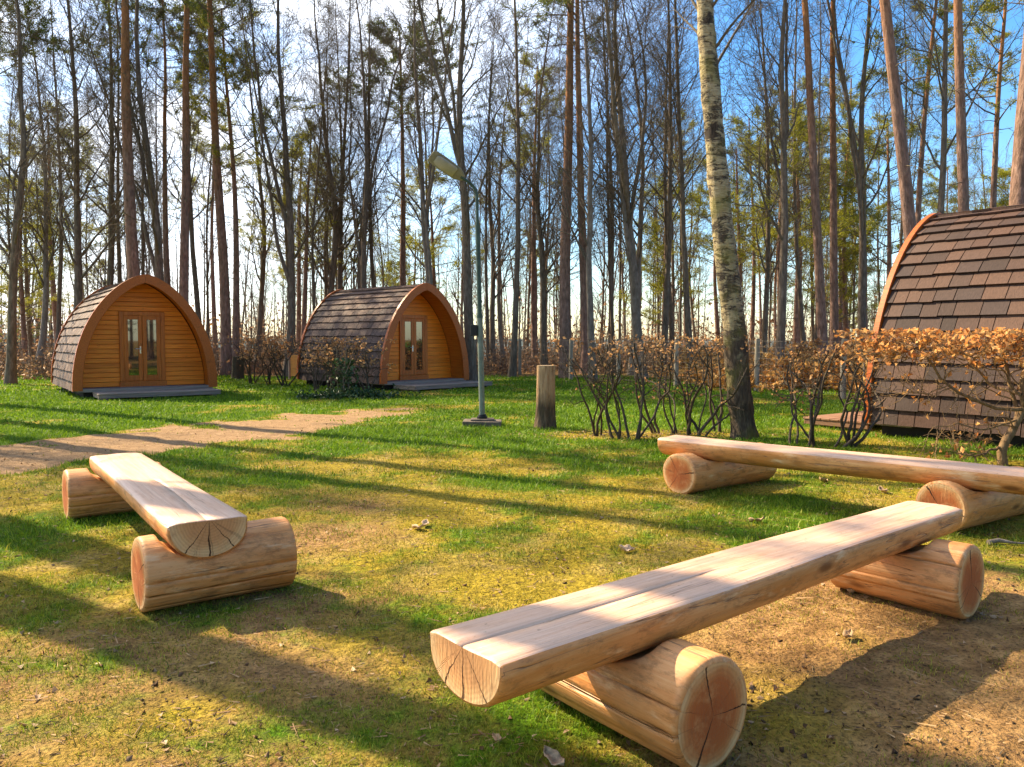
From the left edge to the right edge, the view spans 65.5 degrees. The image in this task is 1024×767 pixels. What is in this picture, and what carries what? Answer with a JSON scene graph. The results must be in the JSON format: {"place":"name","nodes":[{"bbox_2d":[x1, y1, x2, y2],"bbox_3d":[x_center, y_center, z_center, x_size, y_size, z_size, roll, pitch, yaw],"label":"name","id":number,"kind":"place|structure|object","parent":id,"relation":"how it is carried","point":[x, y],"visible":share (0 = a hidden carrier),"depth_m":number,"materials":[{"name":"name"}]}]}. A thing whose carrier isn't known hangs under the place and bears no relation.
{"place":"outdoors","nodes":[
{"label":"outdoors","id":0,"kind":"place"},
{"bbox_2d":[0,408,408,473],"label":"path","id":1,"kind":"structure","parent":0,"point":[134,441],"depth_m":11.23,"materials":[{"name":"soil"}]},
{"bbox_2d":[0,365,1023,766],"bbox_3d":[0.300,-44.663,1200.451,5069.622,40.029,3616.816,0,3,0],"label":"ground","id":2,"kind":"structure","parent":0,"point":[998,709],"depth_m":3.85,"materials":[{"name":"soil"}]},
{"bbox_2d":[0,11,62,294],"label":"bare tree","id":3,"kind":"object","parent":2,"relation":"on","point":[8,170],"visible":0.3,"depth_m":34.56,"materials":[{"name":"brown plant"}]},
{"bbox_2d":[0,174,82,362],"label":"pine tree","id":4,"kind":"object","parent":2,"relation":"on","point":[23,301],"visible":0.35,"depth_m":36.95,"materials":[{"name":"green plant"}]},
{"bbox_2d":[0,0,98,375],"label":"pine tree","id":5,"kind":"object","parent":2,"relation":"on","point":[30,4],"visible":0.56,"depth_m":30.06,"materials":[{"name":"green plant"}]},
{"bbox_2d":[0,0,107,373],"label":"bare tree","id":6,"kind":"object","parent":2,"relation":"on","point":[45,300],"visible":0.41,"depth_m":32.73,"materials":[{"name":"brown plant"}]},
{"bbox_2d":[0,0,122,383],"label":"bare tree","id":7,"kind":"object","parent":2,"relation":"on","point":[10,375],"visible":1,"depth_m":24.55,"materials":[{"name":"brown plant"}]},
{"bbox_2d":[0,101,123,344],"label":"pine tree","id":8,"kind":"object","parent":2,"relation":"on","point":[54,303],"visible":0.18,"depth_m":40.28,"materials":[{"name":"green plant"}]},
{"bbox_2d":[0,0,139,344],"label":"bare tree","id":9,"kind":"object","parent":2,"relation":"on","point":[59,302],"visible":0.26,"depth_m":35.96,"materials":[{"name":"brown plant"}]},
{"bbox_2d":[26,35,169,293],"bbox_3d":[-17.381,-7.511,33.352,5.673,14.395,4.423,-1,4,-27],"label":"bare tree","id":10,"kind":"object","parent":2,"relation":"on","point":[83,227],"visible":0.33,"depth_m":33.46,"materials":[{"name":"brown plant"}]},
{"bbox_2d":[0,0,205,285],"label":"bare tree","id":11,"kind":"object","parent":2,"relation":"on","point":[110,264],"visible":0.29,"depth_m":32.38,"materials":[{"name":"brown plant"}]},
{"bbox_2d":[0,0,206,309],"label":"bare tree","id":12,"kind":"object","parent":2,"relation":"on","point":[76,238],"visible":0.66,"depth_m":29.86,"materials":[{"name":"brown plant"}]},
{"bbox_2d":[0,0,269,280],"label":"bare tree","id":13,"kind":"object","parent":2,"relation":"on","point":[156,256],"visible":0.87,"depth_m":27.14,"materials":[{"name":"brown plant"}]},
{"bbox_2d":[51,274,220,399],"bbox_3d":[-10.077,-1.243,21.169,3.320,3.055,5.598,-2,4,-35],"label":"camping pod","id":14,"kind":"object","parent":2,"relation":"on","point":[144,335],"visible":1,"depth_m":20.10,"materials":[{"name":"brown wood"}]},
{"bbox_2d":[123,316,142,380],"bbox_3d":[-9.511,-0.884,20.017,0.423,1.636,0.093,-2,4,-35],"label":"door leaf","id":15,"kind":"structure","parent":14,"relation":"in","point":[132,325],"depth_m":20.04,"materials":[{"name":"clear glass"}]},
{"bbox_2d":[142,316,160,380],"bbox_3d":[-9.177,-0.899,20.291,0.423,1.636,0.034,-2,4,-35],"label":"door leaf","id":16,"kind":"structure","parent":14,"relation":"in","point":[151,340],"depth_m":20.29,"materials":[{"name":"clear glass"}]},
{"bbox_2d":[61,0,264,285],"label":"pine tree","id":17,"kind":"object","parent":2,"relation":"on","point":[166,266],"visible":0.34,"depth_m":33.31,"materials":[{"name":"green plant"}]},
{"bbox_2d":[78,0,249,278],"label":"pine tree","id":18,"kind":"object","parent":2,"relation":"on","point":[133,265],"visible":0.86,"depth_m":26.46,"materials":[{"name":"brown plant"}]},
{"bbox_2d":[103,0,232,201],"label":"bare tree","id":19,"kind":"object","parent":2,"relation":"on","point":[163,147],"visible":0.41,"depth_m":32.38,"materials":[{"name":"brown plant"}]},
{"bbox_2d":[62,453,296,611],"bbox_3d":[-2.401,0.876,5.416,0.792,0.490,3.055,-2,4,-36],"label":"log bench","id":20,"kind":"object","parent":2,"relation":"on","point":[213,548],"visible":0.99,"depth_m":4.32,"materials":[{"name":"brown wood"}]},
{"bbox_2d":[97,0,265,322],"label":"bare tree","id":21,"kind":"object","parent":2,"relation":"on","point":[195,277],"visible":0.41,"depth_m":33.32,"materials":[{"name":"brown plant"}]},
{"bbox_2d":[149,0,256,302],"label":"pine tree","id":22,"kind":"object","parent":2,"relation":"on","point":[184,265],"visible":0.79,"depth_m":28.54,"materials":[{"name":"brown plant"}]},
{"bbox_2d":[178,1,235,339],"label":"bare tree","id":23,"kind":"object","parent":2,"relation":"on","point":[207,265],"visible":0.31,"depth_m":38.24,"materials":[{"name":"brown plant"}]},
{"bbox_2d":[161,93,267,359],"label":"pine tree","id":24,"kind":"object","parent":2,"relation":"on","point":[213,303],"visible":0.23,"depth_m":49.17,"materials":[{"name":"green plant"}]},
{"bbox_2d":[172,0,290,375],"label":"pine tree","id":25,"kind":"object","parent":2,"relation":"on","point":[225,326],"visible":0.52,"depth_m":30.58,"materials":[{"name":"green plant"}]},
{"bbox_2d":[167,0,324,355],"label":"pine tree","id":26,"kind":"object","parent":2,"relation":"on","point":[236,306],"visible":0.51,"depth_m":32.49,"materials":[{"name":"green plant"}]},
{"bbox_2d":[192,0,313,360],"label":"bare tree","id":27,"kind":"object","parent":2,"relation":"on","point":[264,252],"visible":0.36,"depth_m":37.53,"materials":[{"name":"brown plant"}]},
{"bbox_2d":[137,0,415,376],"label":"bare tree","id":28,"kind":"object","parent":2,"relation":"on","point":[289,269],"visible":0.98,"depth_m":28.77,"materials":[{"name":"brown plant"}]},
{"bbox_2d":[238,139,380,347],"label":"pine tree","id":29,"kind":"object","parent":2,"relation":"on","point":[298,309],"visible":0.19,"depth_m":43.58,"materials":[{"name":"green plant"}]},
{"bbox_2d":[242,114,386,337],"bbox_3d":[-8.825,-6.315,36.548,6.549,11.744,6.813,2,3,12],"label":"pine tree","id":30,"kind":"object","parent":2,"relation":"on","point":[305,298],"visible":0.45,"depth_m":36.43,"materials":[{"name":"green plant"}]},
{"bbox_2d":[273,0,360,312],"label":"bare tree","id":31,"kind":"object","parent":2,"relation":"on","point":[311,256],"visible":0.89,"depth_m":32.85,"materials":[{"name":"brown plant"}]},
{"bbox_2d":[234,0,412,294],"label":"bare tree","id":32,"kind":"object","parent":2,"relation":"on","point":[330,285],"visible":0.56,"depth_m":35.11,"materials":[{"name":"brown plant"}]},
{"bbox_2d":[243,0,405,289],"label":"bare tree","id":33,"kind":"object","parent":2,"relation":"on","point":[339,276],"visible":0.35,"depth_m":35.97,"materials":[{"name":"brown plant"}]},
{"bbox_2d":[276,0,408,288],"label":"bare tree","id":34,"kind":"object","parent":2,"relation":"on","point":[340,127],"visible":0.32,"depth_m":36.01,"materials":[{"name":"brown plant"}]},
{"bbox_2d":[277,348,423,399],"bbox_3d":[-3.866,-0.226,18.972,3.554,1.276,1.505,0,3,0],"label":"ivy clump","id":35,"kind":"object","parent":2,"relation":"on","point":[342,390],"visible":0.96,"depth_m":18.94,"materials":[{"name":"green plant"}]},
{"bbox_2d":[302,0,429,287],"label":"bare tree","id":36,"kind":"object","parent":2,"relation":"on","point":[372,271],"visible":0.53,"depth_m":35.15,"materials":[{"name":"brown plant"}]},
{"bbox_2d":[267,0,466,287],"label":"bare tree","id":37,"kind":"object","parent":2,"relation":"on","point":[363,239],"visible":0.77,"depth_m":32.79,"materials":[{"name":"brown plant"}]},
{"bbox_2d":[310,0,423,288],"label":"bare tree","id":38,"kind":"object","parent":2,"relation":"on","point":[369,229],"visible":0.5,"depth_m":34.76,"materials":[{"name":"brown plant"}]},
{"bbox_2d":[296,283,492,391],"bbox_3d":[-3.619,-1.420,24.112,5.246,3.085,3.370,3,4,42],"label":"camping pod","id":39,"kind":"object","parent":2,"relation":"on","point":[420,324],"visible":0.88,"depth_m":23.58,"materials":[{"name":"brown wood"}]},
{"bbox_2d":[284,0,515,285],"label":"pine tree","id":40,"kind":"object","parent":2,"relation":"on","point":[403,262],"visible":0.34,"depth_m":37.26,"materials":[{"name":"green plant"}]},
{"bbox_2d":[0,330,810,379],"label":"undergrowth","id":41,"kind":"object","parent":2,"relation":"on","point":[28,369],"visible":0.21,"depth_m":32.63,"materials":[{"name":"brown plant"}]},
{"bbox_2d":[354,161,487,286],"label":"pine tree","id":42,"kind":"object","parent":2,"relation":"on","point":[432,247],"visible":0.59,"depth_m":40.32,"materials":[{"name":"green plant"}]},
{"bbox_2d":[338,0,524,284],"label":"bare tree","id":43,"kind":"object","parent":2,"relation":"on","point":[424,221],"visible":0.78,"depth_m":29.82,"materials":[{"name":"brown plant"}]},
{"bbox_2d":[313,0,591,380],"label":"bare tree","id":44,"kind":"object","parent":2,"relation":"on","point":[457,139],"visible":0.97,"depth_m":24.46,"materials":[{"name":"brown plant"}]},
{"bbox_2d":[428,151,500,426],"bbox_3d":[-0.749,-1.436,12.806,1.138,4.419,0.557,0,3,0],"label":"lamp post","id":45,"kind":"object","parent":2,"relation":"on","point":[444,164],"visible":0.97,"depth_m":12.78,"materials":[{"name":"metal"}]},
{"bbox_2d":[444,0,530,369],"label":"bare tree","id":46,"kind":"object","parent":2,"relation":"on","point":[485,273],"visible":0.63,"depth_m":34.89,"materials":[{"name":"brown plant"}]},
{"bbox_2d":[0,161,1006,363],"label":"distant wood","id":47,"kind":"object","parent":2,"relation":"on","point":[249,329],"visible":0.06,"depth_m":71.88,"materials":[{"name":"brown plant"}]},
{"bbox_2d":[424,2,586,366],"bbox_3d":[-0.396,-8.709,35.666,5.628,16.579,7.219,-3,4,-38],"label":"bare tree","id":48,"kind":"object","parent":2,"relation":"on","point":[493,230],"visible":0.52,"depth_m":35.72,"materials":[{"name":"brown plant"}]},
{"bbox_2d":[422,0,598,376],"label":"bare tree","id":49,"kind":"object","parent":2,"relation":"on","point":[512,369],"visible":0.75,"depth_m":29.42,"materials":[{"name":"brown plant"}]},
{"bbox_2d":[0,432,1023,766],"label":"needle litter","id":50,"kind":"object","parent":2,"relation":"on","point":[474,614],"visible":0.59,"depth_m":3.45,"materials":[{"name":"brown plant"}]},
{"bbox_2d":[0,389,1023,766],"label":"leaf litter","id":51,"kind":"object","parent":2,"relation":"on","point":[54,689],"visible":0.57,"depth_m":3.77,"materials":[{"name":"brown plant"}]},
{"bbox_2d":[0,450,1023,766],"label":"soil crumbs","id":52,"kind":"object","parent":2,"relation":"on","point":[564,582],"visible":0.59,"depth_m":3.16,"materials":[{"name":"brown soil"}]},
{"bbox_2d":[473,22,556,361],"bbox_3d":[-0.314,-8.937,38.374,4.749,16.742,6.570,2,4,37],"label":"bare tree","id":53,"kind":"object","parent":2,"relation":"on","point":[500,336],"visible":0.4,"depth_m":38.41,"materials":[{"name":"brown plant"}]},
{"bbox_2d":[471,52,587,360],"bbox_3d":[0.759,-8.494,39.394,5.282,15.744,6.299,-1,3,-12],"label":"pine tree","id":54,"kind":"object","parent":2,"relation":"on","point":[533,302],"visible":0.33,"depth_m":39.27,"materials":[{"name":"green plant"}]},
{"bbox_2d":[534,365,555,428],"bbox_3d":[0.526,0.235,12.601,0.381,1.042,0.381,0,3,0],"label":"tree stump","id":55,"kind":"object","parent":2,"relation":"on","point":[545,414],"visible":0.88,"depth_m":12.48,"materials":[{"name":"wood"}]},
{"bbox_2d":[500,0,620,373],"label":"pine tree","id":56,"kind":"object","parent":2,"relation":"on","point":[583,303],"visible":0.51,"depth_m":32.73,"materials":[{"name":"brown plant"}]},
{"bbox_2d":[517,0,604,377],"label":"pine tree","id":57,"kind":"object","parent":2,"relation":"on","point":[564,309],"visible":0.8,"depth_m":28.69,"materials":[{"name":"brown plant"}]},
{"bbox_2d":[470,0,657,364],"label":"bare tree","id":58,"kind":"object","parent":2,"relation":"on","point":[540,216],"visible":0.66,"depth_m":32.88,"materials":[{"name":"brown plant"}]},
{"bbox_2d":[497,0,693,380],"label":"bare tree","id":59,"kind":"object","parent":2,"relation":"on","point":[588,213],"visible":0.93,"depth_m":26.30,"materials":[{"name":"brown plant"}]},
{"bbox_2d":[556,336,640,438],"bbox_3d":[1.182,0.091,11.107,1.154,1.500,1.413,0,3,0],"label":"hedge shrub","id":60,"kind":"object","parent":2,"relation":"on","point":[605,408],"visible":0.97,"depth_m":11.13,"materials":[{"name":"brown plant"}]},
{"bbox_2d":[546,338,656,435],"bbox_3d":[1.253,0.093,11.343,0.903,1.492,1.871,-3,4,-43],"label":"hedge shrub","id":61,"kind":"object","parent":2,"relation":"on","point":[604,352],"visible":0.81,"depth_m":11.53,"materials":[{"name":"brown plant"}]},
{"bbox_2d":[559,1,655,372],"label":"bare tree","id":62,"kind":"object","parent":2,"relation":"on","point":[610,275],"visible":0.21,"depth_m":33.40,"materials":[{"name":"brown plant"}]},
{"bbox_2d":[503,0,749,378],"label":"bare tree","id":63,"kind":"object","parent":2,"relation":"on","point":[627,207],"visible":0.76,"depth_m":27.15,"materials":[{"name":"brown plant"}]},
{"bbox_2d":[580,333,675,440],"bbox_3d":[1.629,0.059,11.298,1.382,1.552,1.106,0,3,0],"label":"hedge shrub","id":64,"kind":"object","parent":2,"relation":"on","point":[639,433],"visible":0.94,"depth_m":11.10,"materials":[{"name":"brown plant"}]},
{"bbox_2d":[521,0,736,375],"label":"bare tree","id":65,"kind":"object","parent":2,"relation":"on","point":[641,207],"visible":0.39,"depth_m":30.33,"materials":[{"name":"brown plant"}]},
{"bbox_2d":[610,0,706,365],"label":"bare tree","id":66,"kind":"object","parent":2,"relation":"on","point":[671,322],"visible":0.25,"depth_m":35.43,"materials":[{"name":"brown plant"}]},
{"bbox_2d":[573,0,755,374],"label":"bare tree","id":67,"kind":"object","parent":2,"relation":"on","point":[665,321],"visible":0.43,"depth_m":29.39,"materials":[{"name":"brown plant"}]},
{"bbox_2d":[614,174,720,334],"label":"pine tree","id":68,"kind":"object","parent":2,"relation":"on","point":[660,249],"visible":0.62,"depth_m":38.07,"materials":[{"name":"green plant"}]},
{"bbox_2d":[474,339,863,398],"bbox_3d":[2.628,-0.764,27.329,1.324,1.533,24.921,-2,4,-34],"label":"wire fence","id":69,"kind":"object","parent":2,"relation":"on","point":[757,352],"visible":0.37,"depth_m":23.81,"materials":[{"name":"grey metal"}]},
{"bbox_2d":[597,0,784,368],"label":"bare tree","id":70,"kind":"object","parent":2,"relation":"on","point":[687,313],"visible":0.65,"depth_m":26.92,"materials":[{"name":"brown plant"}]},
{"bbox_2d":[667,334,727,434],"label":"hedge shrub","id":71,"kind":"object","parent":2,"relation":"on","point":[689,407],"visible":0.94,"depth_m":11.37,"materials":[{"name":"brown plant"}]},
{"bbox_2d":[430,501,983,766],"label":"log bench","id":72,"kind":"object","parent":2,"relation":"on","point":[618,656],"visible":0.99,"depth_m":2.76,"materials":[{"name":"brown wood"}]},
{"bbox_2d":[644,334,770,436],"bbox_3d":[2.813,0.052,11.539,1.825,1.518,1.173,3,4,44],"label":"hedge shrub","id":73,"kind":"object","parent":2,"relation":"on","point":[705,424],"visible":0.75,"depth_m":11.45,"materials":[{"name":"brown plant"}]},
{"bbox_2d":[632,0,816,439],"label":"birch tree","id":74,"kind":"object","parent":2,"relation":"on","point":[728,279],"visible":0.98,"depth_m":11.13,"materials":[{"name":"grey plant"}]},
{"bbox_2d":[672,139,811,323],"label":"pine tree","id":75,"kind":"object","parent":2,"relation":"on","point":[749,249],"visible":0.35,"depth_m":43.59,"materials":[{"name":"green plant"}]},
{"bbox_2d":[723,105,792,354],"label":"pine tree","id":76,"kind":"object","parent":2,"relation":"on","point":[752,315],"visible":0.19,"depth_m":50.03,"materials":[{"name":"green plant"}]},
{"bbox_2d":[649,329,867,392],"bbox_3d":[10.860,-0.498,23.309,12.068,2.256,14.768,0,3,0],"label":"hedge","id":77,"kind":"object","parent":2,"relation":"on","point":[811,362],"visible":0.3,"depth_m":22.90,"materials":[{"name":"brown plant"}]},
{"bbox_2d":[681,0,844,357],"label":"bare tree","id":78,"kind":"object","parent":2,"relation":"on","point":[768,227],"visible":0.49,"depth_m":32.60,"materials":[{"name":"brown plant"}]},
{"bbox_2d":[654,0,881,369],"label":"bare tree","id":79,"kind":"object","parent":2,"relation":"on","point":[783,134],"visible":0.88,"depth_m":23.79,"materials":[{"name":"brown plant"}]},
{"bbox_2d":[691,105,858,319],"bbox_3d":[10.748,-6.232,34.401,6.549,11.757,6.813,-1,3,-12],"label":"pine tree","id":80,"kind":"object","parent":2,"relation":"on","point":[801,126],"visible":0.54,"depth_m":33.53,"materials":[{"name":"green plant"}]},
{"bbox_2d":[726,0,846,355],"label":"bare tree","id":81,"kind":"object","parent":2,"relation":"on","point":[800,304],"visible":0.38,"depth_m":34.51,"materials":[{"name":"brown plant"}]},
{"bbox_2d":[751,0,859,350],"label":"bare tree","id":82,"kind":"object","parent":2,"relation":"on","point":[819,168],"visible":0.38,"depth_m":34.93,"materials":[{"name":"brown plant"}]},
{"bbox_2d":[734,121,881,351],"bbox_3d":[14.858,-6.942,40.327,7.066,12.553,6.792,2,4,29],"label":"pine tree","id":83,"kind":"object","parent":2,"relation":"on","point":[795,322],"visible":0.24,"depth_m":39.62,"materials":[{"name":"green plant"}]},
{"bbox_2d":[765,341,852,446],"bbox_3d":[3.955,0.151,10.861,1.081,1.465,1.104,0,3,0],"label":"hedge shrub","id":84,"kind":"object","parent":2,"relation":"on","point":[810,401],"visible":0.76,"depth_m":10.70,"materials":[{"name":"brown plant"}]},
{"bbox_2d":[774,0,850,368],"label":"pine tree","id":85,"kind":"object","parent":2,"relation":"on","point":[822,332],"visible":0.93,"depth_m":23.63,"materials":[{"name":"brown plant"}]},
{"bbox_2d":[796,1,856,361],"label":"pine tree","id":86,"kind":"object","parent":2,"relation":"on","point":[834,312],"visible":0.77,"depth_m":25.67,"materials":[{"name":"brown plant"}]},
{"bbox_2d":[769,174,883,326],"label":"pine tree","id":87,"kind":"object","parent":2,"relation":"on","point":[850,261],"visible":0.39,"depth_m":40.66,"materials":[{"name":"green plant"}]},
{"bbox_2d":[773,67,892,346],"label":"pine tree","id":88,"kind":"object","parent":2,"relation":"on","point":[845,311],"visible":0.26,"depth_m":41.44,"materials":[{"name":"green plant"}]},
{"bbox_2d":[658,435,1023,531],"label":"log bench","id":89,"kind":"object","parent":2,"relation":"on","point":[978,494],"visible":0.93,"depth_m":6.38,"materials":[{"name":"brown wood"}]},
{"bbox_2d":[788,129,921,339],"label":"pine tree","id":90,"kind":"object","parent":2,"relation":"on","point":[879,207],"visible":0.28,"depth_m":40.88,"materials":[{"name":"green plant"}]},
{"bbox_2d":[747,0,970,359],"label":"bare tree","id":91,"kind":"object","parent":2,"relation":"on","point":[857,154],"visible":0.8,"depth_m":24.49,"materials":[{"name":"brown plant"}]},
{"bbox_2d":[814,342,905,447],"bbox_3d":[4.679,0.158,10.674,1.308,1.469,1.146,0,3,0],"label":"hedge shrub","id":92,"kind":"object","parent":2,"relation":"on","point":[859,432],"visible":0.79,"depth_m":10.46,"materials":[{"name":"brown plant"}]},
{"bbox_2d":[839,341,904,445],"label":"hedge shrub","id":93,"kind":"object","parent":2,"relation":"on","point":[847,437],"visible":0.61,"depth_m":10.47,"materials":[{"name":"brown plant"}]},
{"bbox_2d":[806,109,975,312],"bbox_3d":[18.268,-6.850,38.580,7.671,12.553,7.374,0,3,8],"label":"pine tree","id":94,"kind":"object","parent":2,"relation":"on","point":[888,261],"visible":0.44,"depth_m":37.65,"materials":[{"name":"green plant"}]},
{"bbox_2d":[860,0,946,241],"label":"pine tree","id":95,"kind":"object","parent":2,"relation":"on","point":[907,209],"visible":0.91,"depth_m":17.55,"materials":[{"name":"brown plant"}]},
{"bbox_2d":[829,0,993,291],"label":"pine tree","id":96,"kind":"object","parent":2,"relation":"on","point":[921,163],"visible":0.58,"depth_m":24.60,"materials":[{"name":"green plant"}]},
{"bbox_2d":[803,204,1023,447],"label":"camping pod","id":97,"kind":"object","parent":2,"relation":"on","point":[951,272],"visible":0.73,"depth_m":11.22,"materials":[{"name":"brown wood"}]},
{"bbox_2d":[858,0,971,250],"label":"bare tree","id":98,"kind":"object","parent":2,"relation":"on","point":[914,180],"visible":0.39,"depth_m":32.98,"materials":[{"name":"brown plant"}]},
{"bbox_2d":[830,327,1023,465],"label":"hedge shrub","id":99,"kind":"object","parent":2,"relation":"on","point":[1001,340],"visible":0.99,"depth_m":8.79,"materials":[{"name":"brown plant"}]},
{"bbox_2d":[848,0,1023,213],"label":"bare tree","id":100,"kind":"object","parent":2,"relation":"on","point":[944,148],"visible":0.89,"depth_m":21.89,"materials":[{"name":"brown plant"}]},
{"bbox_2d":[939,0,987,211],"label":"pine tree","id":101,"kind":"object","parent":2,"relation":"on","point":[962,161],"visible":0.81,"depth_m":19.50,"materials":[{"name":"brown plant"}]},
{"bbox_2d":[904,0,1023,208],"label":"pine tree","id":102,"kind":"object","parent":2,"relation":"on","point":[996,105],"visible":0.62,"depth_m":26.47,"materials":[{"name":"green plant"}]},
{"bbox_2d":[971,0,1023,205],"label":"pine tree","id":103,"kind":"object","parent":2,"relation":"on","point":[1016,195],"visible":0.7,"depth_m":13.31,"materials":[{"name":"brown plant"}]},
{"bbox_2d":[0,0,1023,340],"label":"sky","id":104,"kind":"structure","parent":0,"point":[1007,120],"materials":[{"name":"blue"}]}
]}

